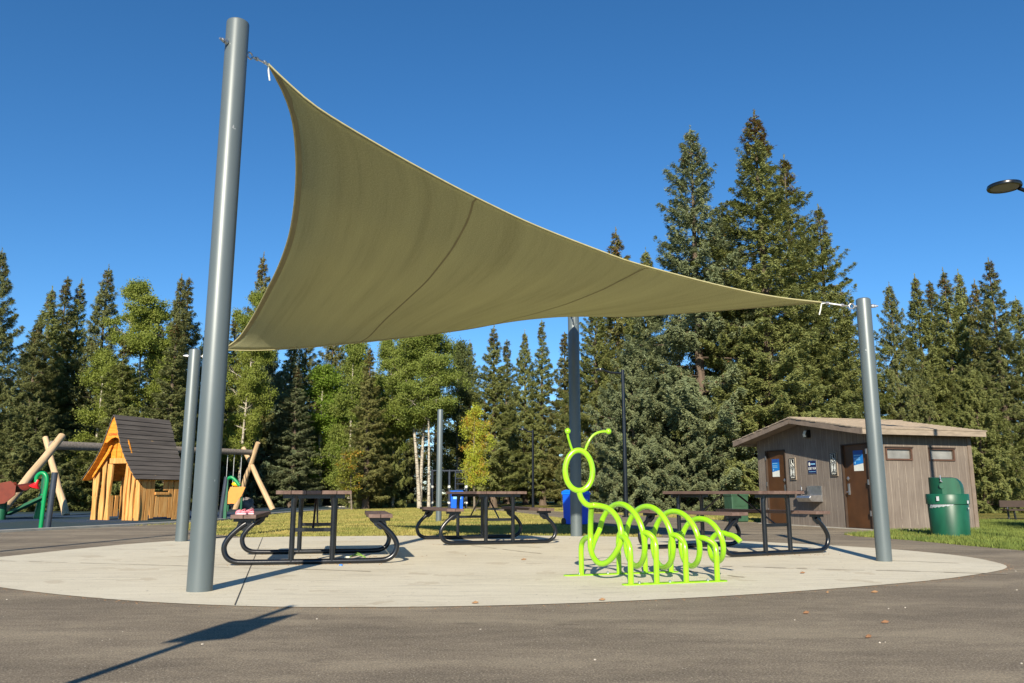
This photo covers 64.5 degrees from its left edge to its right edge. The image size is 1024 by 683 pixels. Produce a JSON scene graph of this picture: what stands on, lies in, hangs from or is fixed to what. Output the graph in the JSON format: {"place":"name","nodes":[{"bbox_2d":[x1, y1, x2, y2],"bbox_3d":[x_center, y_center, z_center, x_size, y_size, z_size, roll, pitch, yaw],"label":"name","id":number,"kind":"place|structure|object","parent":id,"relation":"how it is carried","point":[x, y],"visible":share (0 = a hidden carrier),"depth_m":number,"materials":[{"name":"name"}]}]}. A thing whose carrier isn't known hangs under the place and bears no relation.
{"place":"outdoors","nodes":[
{"label":"outdoors","id":0,"kind":"place"},
{"bbox_2d":[0,507,344,529],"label":"rubber playground","id":1,"kind":"object","parent":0,"point":[21,520],"visible":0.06,"depth_m":24.12},
{"bbox_2d":[0,474,49,519],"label":"climbing scoop","id":2,"kind":"object","parent":1,"relation":"on","point":[9,490],"visible":0.79,"depth_m":24.03,"materials":[{"name":"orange plastic"}]},
{"bbox_2d":[29,471,57,527],"bbox_3d":[-10.294,3.461,17.736,0.563,1.249,0.236,0,-11,0],"label":"play post","id":3,"kind":"object","parent":1,"relation":"on","point":[51,499],"visible":0.94,"depth_m":17.74,"materials":[{"name":"metal"}]},
{"bbox_2d":[62,345,118,502],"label":"aspen tree","id":4,"kind":"object","parent":1,"relation":"on","point":[84,417],"visible":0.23,"depth_m":40.87,"materials":[{"name":"green plant"}]},
{"bbox_2d":[81,415,180,520],"bbox_3d":[-11.277,3.816,24.516,2.226,3.042,2.108,-5,-12,24],"label":"playhouse","id":5,"kind":"object","parent":1,"relation":"on","point":[137,457],"visible":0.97,"depth_m":24.02,"materials":[{"name":"wood"}]},
{"bbox_2d":[88,277,175,424],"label":"aspen tree","id":6,"kind":"object","parent":1,"relation":"on","point":[141,337],"visible":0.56,"depth_m":38.99,"materials":[{"name":"green plant"}]},
{"bbox_2d":[6,433,275,514],"bbox_3d":[-14.935,5.324,32.720,3.361,3.335,15.106,-4,-11,19],"label":"log swing set","id":7,"kind":"object","parent":1,"relation":"on","point":[57,443],"visible":0.73,"depth_m":30.35,"materials":[{"name":"wood"}]},
{"bbox_2d":[137,358,195,489],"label":"aspen tree","id":8,"kind":"object","parent":1,"relation":"on","point":[152,389],"visible":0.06,"depth_m":38.08,"materials":[{"name":"green plant"}]},
{"bbox_2d":[140,317,198,502],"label":"spruce tree","id":9,"kind":"object","parent":1,"relation":"on","point":[172,397],"visible":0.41,"depth_m":36.52,"materials":[{"name":"green plant"}]},
{"bbox_2d":[0,506,370,532],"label":"kerb","id":10,"kind":"structure","parent":1,"relation":"on","point":[74,527],"depth_m":18.74,"materials":[{"name":"concrete"}]},
{"bbox_2d":[227,482,244,510],"bbox_3d":[-12.090,6.754,35.389,0.870,1.282,0.244,2,-11,-10],"label":"tilted play board","id":11,"kind":"object","parent":1,"relation":"on","point":[235,492],"visible":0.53,"depth_m":35.37,"materials":[{"name":"yellow plastic"}]},
{"bbox_2d":[221,289,282,482],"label":"aspen tree","id":12,"kind":"object","parent":1,"relation":"on","point":[241,430],"visible":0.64,"depth_m":42.04,"materials":[{"name":"green plant"}]},
{"bbox_2d":[254,366,326,507],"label":"spruce tree","id":13,"kind":"object","parent":1,"relation":"on","point":[295,480],"visible":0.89,"depth_m":44.46,"materials":[{"name":"green plant"}]},
{"bbox_2d":[308,342,373,507],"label":"aspen tree","id":14,"kind":"object","parent":1,"relation":"on","point":[355,365],"visible":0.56,"depth_m":44.56,"materials":[{"name":"green plant"}]},
{"bbox_2d":[0,536,1006,606],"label":"concrete pad","id":15,"kind":"object","parent":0,"point":[412,574],"visible":0.77,"depth_m":7.78,"materials":[{"name":"concrete"}]},
{"bbox_2d":[175,349,202,541],"bbox_3d":[-5.309,1.672,13.319,0.330,3.154,0.192,-3,-11,16],"label":"shade post","id":16,"kind":"object","parent":15,"relation":"on","point":[194,356],"visible":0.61,"depth_m":13.24,"materials":[{"name":"metal"}]},
{"bbox_2d":[186,17,252,591],"bbox_3d":[-2.459,-0.451,6.840,0.333,4.944,0.196,6,-12,-29],"label":"shade post","id":17,"kind":"object","parent":15,"relation":"on","point":[203,528],"visible":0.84,"depth_m":6.72,"materials":[{"name":"metal"}]},
{"bbox_2d":[228,56,848,350],"bbox_3d":[-0.558,-0.879,11.831,6.977,1.855,7.212,4,-11,-22],"label":"shade sail","id":18,"kind":"object","parent":17,"relation":"attached to","point":[383,243],"visible":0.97,"depth_m":10.07,"materials":[{"name":"fabric"}]},
{"bbox_2d":[221,490,398,564],"bbox_3d":[-2.330,2.169,9.625,1.884,0.784,1.830,2,-11,-11],"label":"picnic table","id":19,"kind":"object","parent":15,"relation":"on","point":[247,523],"visible":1,"depth_m":8.89,"materials":[{"name":"plastic"}]},
{"bbox_2d":[415,491,556,544],"bbox_3d":[-0.450,2.811,13.056,1.884,0.784,1.830,4,-11,-19],"label":"picnic table","id":20,"kind":"object","parent":15,"relation":"on","point":[455,513],"visible":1,"depth_m":12.45,"materials":[{"name":"plastic"}]},
{"bbox_2d":[0,545,1007,576],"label":"pad damp streak","id":21,"kind":"object","parent":15,"relation":"on","point":[586,558],"visible":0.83,"depth_m":8.54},
{"bbox_2d":[568,317,581,535],"bbox_3d":[1.160,1.391,14.999,0.210,4.324,0.341,2,-11,-11],"label":"shade post","id":22,"kind":"object","parent":15,"relation":"on","point":[574,425],"visible":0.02,"depth_m":14.91,"materials":[{"name":"metal"}]},
{"bbox_2d":[562,428,742,585],"bbox_3d":[1.290,1.486,7.479,1.729,1.338,0.964,4,-11,-18],"label":"bicycle rack","id":23,"kind":"object","parent":15,"relation":"on","point":[624,541],"visible":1,"depth_m":7.29,"materials":[{"name":"metal"}]},
{"bbox_2d":[638,491,829,556],"bbox_3d":[2.930,2.400,10.864,1.884,0.784,1.830,6,-12,-28],"label":"picnic table","id":24,"kind":"object","parent":15,"relation":"on","point":[732,516],"visible":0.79,"depth_m":10.34,"materials":[{"name":"plastic"}]},
{"bbox_2d":[849,297,891,561],"bbox_3d":[4.219,0.989,9.479,0.315,3.084,0.168,5,-12,-23],"label":"shade post","id":25,"kind":"object","parent":15,"relation":"on","point":[880,513],"visible":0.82,"depth_m":9.41,"materials":[{"name":"metal"}]},
{"bbox_2d":[0,507,1023,682],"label":"asphalt path","id":26,"kind":"structure","parent":0,"point":[957,630],"depth_m":4.38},
{"bbox_2d":[723,494,748,521],"bbox_3d":[6.114,4.513,22.174,0.520,0.815,0.554,2,-11,-12],"label":"trash can","id":27,"kind":"object","parent":26,"relation":"on","point":[733,501],"visible":0.63,"depth_m":21.95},
{"bbox_2d":[0,0,1023,493],"label":"sky","id":28,"kind":"structure","parent":0,"point":[566,118],"materials":[{"name":"blue"}]},
{"bbox_2d":[10,494,1023,548],"bbox_3d":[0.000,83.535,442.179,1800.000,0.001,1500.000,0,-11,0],"label":"ground","id":29,"kind":"structure","parent":0,"point":[1019,516],"depth_m":31.66,"materials":[{"name":"green plant"}]},
{"bbox_2d":[0,248,46,474],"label":"spruce tree","id":30,"kind":"object","parent":29,"relation":"on","point":[8,396],"visible":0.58,"depth_m":38.84,"materials":[{"name":"green plant"}]},
{"bbox_2d":[3,321,78,502],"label":"spruce tree","id":31,"kind":"object","parent":29,"relation":"on","point":[39,389],"visible":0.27,"depth_m":44.34,"materials":[{"name":"green plant"}]},
{"bbox_2d":[3,286,79,452],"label":"spruce tree","id":32,"kind":"object","parent":29,"relation":"on","point":[48,319],"visible":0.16,"depth_m":46.69,"materials":[{"name":"green plant"}]},
{"bbox_2d":[0,398,89,511],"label":"spruce tree","id":33,"kind":"object","parent":29,"relation":"on","point":[25,452],"visible":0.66,"depth_m":35.03,"materials":[{"name":"green plant"}]},
{"bbox_2d":[47,276,84,500],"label":"spruce tree","id":34,"kind":"object","parent":29,"relation":"on","point":[65,319],"visible":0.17,"depth_m":50.01,"materials":[{"name":"green plant"}]},
{"bbox_2d":[51,279,92,434],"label":"spruce tree","id":35,"kind":"object","parent":29,"relation":"on","point":[79,309],"visible":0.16,"depth_m":50.88,"materials":[{"name":"green plant"}]},
{"bbox_2d":[51,263,141,501],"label":"spruce tree","id":36,"kind":"object","parent":29,"relation":"on","point":[81,394],"visible":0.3,"depth_m":48.19,"materials":[{"name":"green plant"}]},
{"bbox_2d":[73,339,145,506],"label":"spruce tree","id":37,"kind":"object","parent":29,"relation":"on","point":[116,408],"visible":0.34,"depth_m":37.40,"materials":[{"name":"green plant"}]},
{"bbox_2d":[68,404,159,510],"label":"spruce tree","id":38,"kind":"object","parent":29,"relation":"on","point":[115,489],"visible":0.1,"depth_m":35.46,"materials":[{"name":"green plant"}]},
{"bbox_2d":[133,323,164,411],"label":"spruce tree","id":39,"kind":"object","parent":29,"relation":"on","point":[148,379],"visible":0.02,"depth_m":42.74,"materials":[{"name":"green plant"}]},
{"bbox_2d":[139,274,200,476],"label":"spruce tree","id":40,"kind":"object","parent":29,"relation":"on","point":[176,311],"visible":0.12,"depth_m":44.98,"materials":[{"name":"green plant"}]},
{"bbox_2d":[145,368,223,508],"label":"spruce tree","id":41,"kind":"object","parent":29,"relation":"on","point":[148,405],"visible":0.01,"depth_m":40.73,"materials":[{"name":"green plant"}]},
{"bbox_2d":[173,277,202,418],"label":"spruce tree","id":42,"kind":"object","parent":29,"relation":"on","point":[193,339],"visible":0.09,"depth_m":46.79,"materials":[{"name":"green plant"}]},
{"bbox_2d":[218,318,240,505],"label":"spruce tree","id":43,"kind":"object","parent":29,"relation":"on","point":[234,332],"visible":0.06,"depth_m":52.72,"materials":[{"name":"green plant"}]},
{"bbox_2d":[218,476,240,518],"bbox_3d":[-8.221,4.558,23.650,0.603,1.274,0.130,0,-11,0],"label":"dark play pole","id":44,"kind":"object","parent":29,"relation":"on","point":[223,506],"visible":0.91,"depth_m":23.62,"materials":[{"name":"metal"}]},
{"bbox_2d":[221,252,288,496],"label":"spruce tree","id":45,"kind":"object","parent":29,"relation":"on","point":[260,281],"visible":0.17,"depth_m":46.60,"materials":[{"name":"green plant"}]},
{"bbox_2d":[218,358,316,507],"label":"spruce tree","id":46,"kind":"object","parent":29,"relation":"on","point":[277,382],"visible":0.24,"depth_m":45.75,"materials":[{"name":"green plant"}]},
{"bbox_2d":[269,349,314,489],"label":"spruce tree","id":47,"kind":"object","parent":29,"relation":"on","point":[293,354],"visible":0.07,"depth_m":52.46,"materials":[{"name":"green plant"}]},
{"bbox_2d":[276,347,328,504],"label":"spruce tree","id":48,"kind":"object","parent":29,"relation":"on","point":[303,364],"visible":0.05,"depth_m":54.17,"materials":[{"name":"green plant"}]},
{"bbox_2d":[288,362,354,505],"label":"aspen tree","id":49,"kind":"object","parent":29,"relation":"on","point":[325,377],"visible":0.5,"depth_m":48.06,"materials":[{"name":"green plant"}]},
{"bbox_2d":[310,345,347,504],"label":"spruce tree","id":50,"kind":"object","parent":29,"relation":"on","point":[331,359],"visible":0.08,"depth_m":56.44,"materials":[{"name":"green plant"}]},
{"bbox_2d":[310,356,373,503],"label":"spruce tree","id":51,"kind":"object","parent":29,"relation":"on","point":[318,467],"visible":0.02,"depth_m":48.95,"materials":[{"name":"green plant"}]},
{"bbox_2d":[332,447,365,509],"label":"sapling","id":52,"kind":"object","parent":29,"relation":"on","point":[346,468],"visible":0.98,"depth_m":38.34,"materials":[{"name":"green plant"}]},
{"bbox_2d":[337,347,395,508],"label":"spruce tree","id":53,"kind":"object","parent":29,"relation":"on","point":[373,477],"visible":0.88,"depth_m":40.54,"materials":[{"name":"green plant"}]},
{"bbox_2d":[336,372,413,507],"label":"spruce tree","id":54,"kind":"object","parent":29,"relation":"on","point":[399,472],"visible":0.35,"depth_m":42.77,"materials":[{"name":"green plant"}]},
{"bbox_2d":[366,340,416,507],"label":"aspen tree","id":55,"kind":"object","parent":29,"relation":"on","point":[384,345],"visible":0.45,"depth_m":43.61,"materials":[{"name":"green plant"}]},
{"bbox_2d":[377,347,431,498],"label":"spruce tree","id":56,"kind":"object","parent":29,"relation":"on","point":[410,463],"visible":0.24,"depth_m":52.96,"materials":[{"name":"green plant"}]},
{"bbox_2d":[374,332,466,508],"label":"aspen tree","id":57,"kind":"object","parent":29,"relation":"on","point":[391,379],"visible":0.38,"depth_m":41.82,"materials":[{"name":"green plant"}]},
{"bbox_2d":[399,377,444,502],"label":"spruce tree","id":58,"kind":"object","parent":29,"relation":"on","point":[424,496],"visible":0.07,"depth_m":64.50,"materials":[{"name":"green plant"}]},
{"bbox_2d":[387,334,474,506],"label":"aspen tree","id":59,"kind":"object","parent":29,"relation":"on","point":[429,391],"visible":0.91,"depth_m":40.52,"materials":[{"name":"green plant"}]},
{"bbox_2d":[414,348,454,502],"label":"spruce tree","id":60,"kind":"object","parent":29,"relation":"on","point":[434,438],"visible":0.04,"depth_m":70.06,"materials":[{"name":"green plant"}]},
{"bbox_2d":[436,409,442,520],"bbox_3d":[-2.050,3.479,22.952,0.164,3.144,0.164,0,-11,0],"label":"shade post","id":61,"kind":"object","parent":29,"relation":"on","point":[439,461],"visible":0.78,"depth_m":22.89,"materials":[{"name":"metal"}]},
{"bbox_2d":[430,470,467,507],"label":"fitness frame","id":62,"kind":"object","parent":29,"relation":"on","point":[449,486],"visible":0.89,"depth_m":40.90,"materials":[{"name":"grey metal"}]},
{"bbox_2d":[415,408,489,502],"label":"spruce tree","id":63,"kind":"object","parent":29,"relation":"on","point":[445,495],"visible":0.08,"depth_m":63.84,"materials":[{"name":"green plant"}]},
{"bbox_2d":[423,337,489,490],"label":"aspen tree","id":64,"kind":"object","parent":29,"relation":"on","point":[453,440],"visible":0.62,"depth_m":47.58,"materials":[{"name":"green plant"}]},
{"bbox_2d":[442,343,488,504],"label":"spruce tree","id":65,"kind":"object","parent":29,"relation":"on","point":[452,450],"visible":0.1,"depth_m":55.84,"materials":[{"name":"green plant"}]},
{"bbox_2d":[458,402,496,510],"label":"autumn tree","id":66,"kind":"object","parent":29,"relation":"on","point":[471,424],"visible":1,"depth_m":35.55,"materials":[{"name":"yellow plant"}]},
{"bbox_2d":[454,326,535,507],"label":"spruce tree","id":67,"kind":"object","parent":29,"relation":"on","point":[492,393],"visible":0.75,"depth_m":45.65,"materials":[{"name":"green plant"}]},
{"bbox_2d":[486,339,527,503],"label":"spruce tree","id":68,"kind":"object","parent":29,"relation":"on","point":[508,365],"visible":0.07,"depth_m":62.41,"materials":[{"name":"green plant"}]},
{"bbox_2d":[496,330,549,504],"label":"spruce tree","id":69,"kind":"object","parent":29,"relation":"on","point":[523,359],"visible":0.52,"depth_m":54.60,"materials":[{"name":"green plant"}]},
{"bbox_2d":[519,428,534,506],"bbox_3d":[0.742,6.194,39.535,0.843,3.908,0.400,0,-11,0],"label":"lamp post","id":70,"kind":"object","parent":29,"relation":"on","point":[533,497],"visible":0.83,"depth_m":39.52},
{"bbox_2d":[515,319,562,504],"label":"spruce tree","id":71,"kind":"object","parent":29,"relation":"on","point":[542,442],"visible":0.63,"depth_m":53.68,"materials":[{"name":"green plant"}]},
{"bbox_2d":[139,507,969,537],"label":"lawn grass","id":72,"kind":"structure","parent":29,"relation":"on","point":[355,529],"depth_m":19.51,"materials":[{"name":"plant"}]},
{"bbox_2d":[596,368,628,516],"bbox_3d":[3.337,3.311,26.849,1.053,4.908,0.320,0,-11,0],"label":"lamp post","id":73,"kind":"object","parent":72,"relation":"on","point":[625,485],"visible":0.91,"depth_m":26.83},
{"bbox_2d":[534,331,591,505],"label":"spruce tree","id":74,"kind":"object","parent":29,"relation":"on","point":[552,458],"visible":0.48,"depth_m":46.72,"materials":[{"name":"green plant"}]},
{"bbox_2d":[561,490,590,523],"bbox_3d":[1.582,4.125,20.207,0.520,0.855,0.575,9,-14,-39],"label":"recycling bin","id":75,"kind":"object","parent":29,"relation":"on","point":[566,505],"visible":0.43,"depth_m":20.09,"materials":[{"name":"blue plastic"}]},
{"bbox_2d":[553,317,623,506],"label":"spruce tree","id":76,"kind":"object","parent":29,"relation":"on","point":[589,375],"visible":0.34,"depth_m":37.88,"materials":[{"name":"green plant"}]},
{"bbox_2d":[553,227,657,451],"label":"spruce tree","id":77,"kind":"object","parent":29,"relation":"on","point":[614,331],"visible":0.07,"depth_m":43.56,"materials":[{"name":"green plant"}]},
{"bbox_2d":[581,339,692,513],"bbox_3d":[5.060,3.770,33.449,4.657,7.911,5.270,-1,-11,3],"label":"spruce tree","id":78,"kind":"object","parent":29,"relation":"on","point":[609,476],"visible":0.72,"depth_m":32.64,"materials":[{"name":"green plant"}]},
{"bbox_2d":[595,247,693,507],"bbox_3d":[6.238,1.674,37.429,4.969,12.522,6.031,-5,-12,25],"label":"spruce tree","id":79,"kind":"object","parent":29,"relation":"on","point":[645,258],"visible":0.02,"depth_m":37.39,"materials":[{"name":"green plant"}]},
{"bbox_2d":[620,366,748,510],"bbox_3d":[6.893,4.225,32.868,5.480,6.558,4.843,-6,-12,31],"label":"spruce tree","id":80,"kind":"object","parent":29,"relation":"on","point":[689,448],"visible":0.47,"depth_m":31.56,"materials":[{"name":"green plant"}]},
{"bbox_2d":[621,125,794,508],"bbox_3d":[8.144,-1.223,34.736,7.355,17.408,8.925,0,-11,1],"label":"spruce tree","id":81,"kind":"object","parent":29,"relation":"on","point":[675,331],"visible":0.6,"depth_m":33.83,"materials":[{"name":"green plant"}]},
{"bbox_2d":[659,210,810,508],"bbox_3d":[10.082,0.752,37.044,6.560,14.257,7.960,9,-14,-40],"label":"spruce tree","id":82,"kind":"object","parent":29,"relation":"on","point":[716,377],"visible":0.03,"depth_m":35.91,"materials":[{"name":"green plant"}]},
{"bbox_2d":[670,109,881,500],"bbox_3d":[10.442,-1.638,33.971,8.527,17.357,7.376,-10,-14,42],"label":"spruce tree","id":83,"kind":"object","parent":29,"relation":"on","point":[774,390],"visible":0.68,"depth_m":32.97,"materials":[{"name":"green plant"}]},
{"bbox_2d":[723,155,884,460],"bbox_3d":[12.546,-0.769,36.590,8.442,16.611,7.054,8,-13,-37],"label":"spruce tree","id":84,"kind":"object","parent":29,"relation":"on","point":[835,341],"visible":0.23,"depth_m":35.87,"materials":[{"name":"green plant"}]},
{"bbox_2d":[799,204,900,419],"bbox_3d":[14.893,0.496,37.667,6.907,14.513,5.771,6,-12,-31],"label":"spruce tree","id":85,"kind":"object","parent":29,"relation":"on","point":[825,241],"visible":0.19,"depth_m":37.36,"materials":[{"name":"green plant"}]},
{"bbox_2d":[732,417,986,529],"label":"restroom building","id":86,"kind":"structure","parent":29,"relation":"on","point":[916,455],"depth_m":17.82,"materials":[{"name":"wood"}]},
{"bbox_2d":[765,449,786,522],"bbox_3d":[6.642,3.627,20.279,0.146,1.810,0.840,3,-11,-17],"label":"door","id":87,"kind":"structure","parent":86,"relation":"in","point":[772,483],"depth_m":20.35,"materials":[{"name":"brown paint"}]},
{"bbox_2d":[796,486,822,501],"bbox_3d":[6.850,3.537,18.869,0.354,0.369,0.680,3,-11,-17],"label":"drinking fountain","id":88,"kind":"object","parent":86,"relation":"attached to","point":[813,494],"visible":0.99,"depth_m":18.73,"materials":[{"name":"metal"}]},
{"bbox_2d":[829,452,838,475],"bbox_3d":[7.236,2.756,18.263,0.043,0.533,0.230,3,-11,-17],"label":"restroom sign","id":89,"kind":"object","parent":86,"relation":"attached to","point":[833,463],"visible":1,"depth_m":18.24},
{"bbox_2d":[840,442,873,528],"bbox_3d":[7.481,3.120,17.568,0.146,1.810,0.840,3,-11,-17],"label":"door","id":90,"kind":"structure","parent":86,"relation":"in","point":[856,484],"depth_m":17.62,"materials":[{"name":"brown paint"}]},
{"bbox_2d":[853,450,863,470],"bbox_3d":[7.513,2.584,17.615,0.004,0.440,0.300,3,-11,-17],"label":"notice","id":91,"kind":"object","parent":86,"relation":"attached to","point":[858,459],"depth_m":17.61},
{"bbox_2d":[885,446,912,459],"bbox_3d":[8.262,2.392,17.348,0.720,0.290,0.090,3,-11,-17],"label":"window","id":92,"kind":"structure","parent":86,"relation":"in","point":[891,452],"depth_m":17.37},
{"bbox_2d":[928,447,955,460],"bbox_3d":[9.352,2.453,17.674,0.720,0.290,0.090,3,-11,-17],"label":"window","id":93,"kind":"structure","parent":86,"relation":"in","point":[935,453],"depth_m":17.69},
{"bbox_2d":[832,289,895,416],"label":"spruce tree","id":94,"kind":"object","parent":29,"relation":"on","point":[858,352],"visible":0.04,"depth_m":39.19,"materials":[{"name":"green plant"}]},
{"bbox_2d":[873,282,936,423],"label":"spruce tree","id":95,"kind":"object","parent":29,"relation":"on","point":[905,392],"visible":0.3,"depth_m":39.06,"materials":[{"name":"green plant"}]},
{"bbox_2d":[911,280,950,421],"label":"spruce tree","id":96,"kind":"object","parent":29,"relation":"on","point":[929,296],"visible":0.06,"depth_m":51.17,"materials":[{"name":"green plant"}]},
{"bbox_2d":[899,273,978,473],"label":"spruce tree","id":97,"kind":"object","parent":29,"relation":"on","point":[939,392],"visible":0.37,"depth_m":43.35,"materials":[{"name":"green plant"}]},
{"bbox_2d":[925,475,970,536],"bbox_3d":[7.870,2.972,14.653,0.706,1.088,0.706,-2,-11,10],"label":"bear proof bin","id":98,"kind":"object","parent":29,"relation":"on","point":[947,500],"visible":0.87,"depth_m":14.41,"materials":[{"name":"green plastic"}]},
{"bbox_2d":[926,267,1002,487],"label":"spruce tree","id":99,"kind":"object","parent":29,"relation":"on","point":[951,339],"visible":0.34,"depth_m":45.59,"materials":[{"name":"green plant"}]},
{"bbox_2d":[942,269,998,467],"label":"spruce tree","id":100,"kind":"object","parent":29,"relation":"on","point":[961,297],"visible":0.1,"depth_m":48.08,"materials":[{"name":"green plant"}]},
{"bbox_2d":[934,366,1023,512],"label":"spruce tree","id":101,"kind":"object","parent":29,"relation":"on","point":[992,478],"visible":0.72,"depth_m":33.26,"materials":[{"name":"green plant"}]},
{"bbox_2d":[951,258,1023,508],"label":"spruce tree","id":102,"kind":"object","parent":29,"relation":"on","point":[1000,364],"visible":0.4,"depth_m":41.31,"materials":[{"name":"green plant"}]},
{"bbox_2d":[963,280,1020,507],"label":"spruce tree","id":103,"kind":"object","parent":29,"relation":"on","point":[975,304],"visible":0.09,"depth_m":46.86,"materials":[{"name":"green plant"}]},
{"bbox_2d":[980,296,1023,500],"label":"spruce tree","id":104,"kind":"object","parent":29,"relation":"on","point":[1018,317],"visible":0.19,"depth_m":42.63,"materials":[{"name":"green plant"}]},
{"bbox_2d":[986,179,1023,193],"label":"lamp post","id":105,"kind":"object","parent":29,"relation":"on","point":[1005,186],"visible":1,"depth_m":12.36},
{"bbox_2d":[999,500,1023,519],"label":"park bench","id":106,"kind":"object","parent":29,"relation":"on","point":[1011,503],"visible":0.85,"depth_m":24.73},
{"bbox_2d":[748,518,1023,550],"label":"verge grass","id":107,"kind":"structure","parent":0,"point":[1000,533],"depth_m":14.29,"materials":[{"name":"plant"}]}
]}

